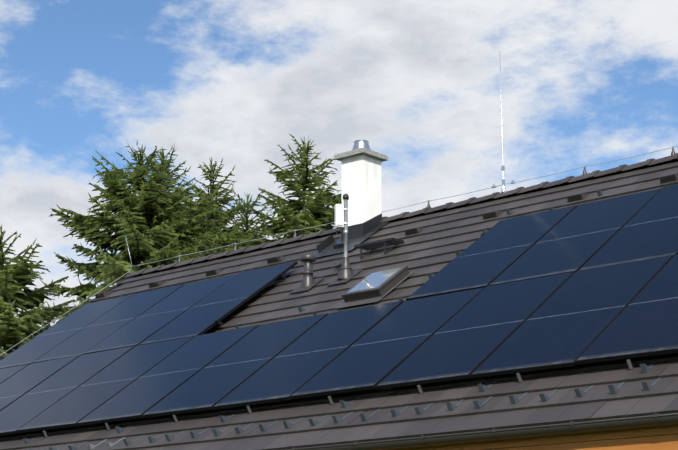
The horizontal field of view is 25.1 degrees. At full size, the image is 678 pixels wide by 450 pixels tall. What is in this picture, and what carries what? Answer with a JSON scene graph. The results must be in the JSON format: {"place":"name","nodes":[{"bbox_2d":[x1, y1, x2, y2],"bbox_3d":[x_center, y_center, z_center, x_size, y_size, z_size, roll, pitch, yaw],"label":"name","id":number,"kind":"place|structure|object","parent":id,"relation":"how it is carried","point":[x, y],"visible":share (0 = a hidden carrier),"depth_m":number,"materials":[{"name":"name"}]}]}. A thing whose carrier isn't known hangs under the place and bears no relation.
{"place":"outdoors","nodes":[
{"label":"outdoors","id":0,"kind":"place"},
{"bbox_2d":[0,226,75,359],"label":"spruce","id":1,"kind":"object","parent":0,"point":[15,279],"visible":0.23,"depth_m":30.50,"materials":[{"name":"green plant"}]},
{"bbox_2d":[0,0,677,325],"label":"sky","id":2,"kind":"structure","parent":0,"point":[584,82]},
{"bbox_2d":[327,194,362,285],"bbox_3d":[0.074,0.193,19.964,0.330,1.254,0.337,-12,-19,40],"label":"galvanised mast with boot","id":3,"kind":"object","parent":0,"point":[346,273],"visible":1,"depth_m":19.94,"materials":[{"name":"metal"}]},
{"bbox_2d":[354,237,403,259],"bbox_3d":[0.568,0.329,20.485,0.672,0.274,0.399,-12,-19,40],"label":"roof step grating","id":4,"kind":"object","parent":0,"point":[384,243],"visible":0.94,"depth_m":20.44,"materials":[{"name":"black metal"}]},
{"label":"lawn","id":5,"kind":"structure","parent":0,"visible":0},
{"bbox_2d":[17,140,218,332],"bbox_3d":[-4.974,4.860,37.632,9.975,14.334,9.816,-12,-19,40],"label":"spruce","id":6,"kind":"object","parent":5,"relation":"on","point":[159,239],"visible":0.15,"depth_m":38.32,"materials":[{"name":"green plant"}]},
{"bbox_2d":[78,144,227,297],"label":"big spruce","id":7,"kind":"object","parent":5,"relation":"on","point":[197,209],"visible":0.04,"depth_m":40.71,"materials":[{"name":"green plant"}]},
{"bbox_2d":[182,157,243,257],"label":"narrow spruce","id":8,"kind":"object","parent":5,"relation":"on","point":[224,200],"visible":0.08,"depth_m":45.11,"materials":[{"name":"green plant"}]},
{"bbox_2d":[196,190,283,257],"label":"low spruce","id":9,"kind":"object","parent":5,"relation":"on","point":[223,239],"visible":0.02,"depth_m":43.95,"materials":[{"name":"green plant"}]},
{"bbox_2d":[211,134,341,253],"bbox_3d":[-0.828,4.200,36.087,7.094,13.190,7.355,-2,-14,7],"label":"spruce","id":10,"kind":"object","parent":5,"relation":"on","point":[318,212],"visible":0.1,"depth_m":36.91,"materials":[{"name":"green plant"}]},
{"bbox_2d":[396,425,677,449],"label":"house timber walls","id":11,"kind":"structure","parent":5,"relation":"on","point":[664,440],"depth_m":12.43,"materials":[{"name":"orange wood"}]},
{"bbox_2d":[0,159,677,449],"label":"roof tiles","id":12,"kind":"object","parent":11,"relation":"on","point":[439,241],"visible":0.46,"depth_m":16.36,"materials":[{"name":"grey tile"}]},
{"bbox_2d":[4,277,128,356],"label":"verge trim","id":13,"kind":"structure","parent":12,"relation":"attached to","point":[113,288],"depth_m":25.24,"materials":[{"name":"metal"}]},
{"bbox_2d":[289,253,323,293],"bbox_3d":[-0.427,0.647,20.262,0.330,0.560,0.337,-12,-19,40],"label":"plastic roof vent","id":14,"kind":"object","parent":12,"relation":"on","point":[308,280],"visible":0.98,"depth_m":20.23,"materials":[{"name":"grey plastic"}]},
{"bbox_2d":[1,233,632,436],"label":"mounting rails","id":15,"kind":"object","parent":12,"relation":"on","point":[281,277],"visible":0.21,"depth_m":16.80,"materials":[{"name":"black metal"}]},
{"bbox_2d":[0,184,677,435],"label":"solar panels","id":16,"kind":"object","parent":15,"relation":"on","point":[593,282],"visible":1,"depth_m":16.94,"materials":[{"name":"blue"}]},
{"bbox_2d":[12,189,660,449],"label":"snow guards","id":17,"kind":"object","parent":12,"relation":"on","point":[613,389],"visible":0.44,"depth_m":15.07,"materials":[{"name":"grey paint"}]},
{"bbox_2d":[0,51,677,355],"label":"lightning conductor","id":18,"kind":"object","parent":12,"relation":"on","point":[503,189],"visible":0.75,"depth_m":21.08,"materials":[{"name":"silver metal"}]},
{"bbox_2d":[316,140,390,257],"bbox_3d":[0.224,0.116,21.803,0.746,2.790,1.025,-12,-19,40],"label":"chimney","id":19,"kind":"object","parent":12,"relation":"on","point":[361,160],"visible":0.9,"depth_m":21.88,"materials":[{"name":"paint"}]},
{"bbox_2d":[336,265,414,308],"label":"skylight window","id":20,"kind":"structure","parent":12,"relation":"on","point":[374,286],"depth_m":18.54,"materials":[{"name":"grey"}]},
{"bbox_2d":[95,174,677,298],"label":"vent tile hoods","id":21,"kind":"object","parent":12,"relation":"on","point":[664,179],"visible":0.92,"depth_m":20.62,"materials":[{"name":"concrete"}]},
{"bbox_2d":[125,153,677,277],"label":"ridge tiles","id":22,"kind":"object","parent":12,"relation":"on","point":[624,167],"visible":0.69,"depth_m":21.26,"materials":[{"name":"concrete"}]},
{"bbox_2d":[133,160,671,449],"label":"roof slope","id":23,"kind":"structure","parent":11,"relation":"on","point":[442,209],"depth_m":22.84,"materials":[{"name":"tile"}]},
{"bbox_2d":[283,413,677,449],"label":"gutter","id":24,"kind":"object","parent":11,"relation":"attached to","point":[654,420],"visible":1,"depth_m":12.81,"materials":[{"name":"brown metal"}]}
]}

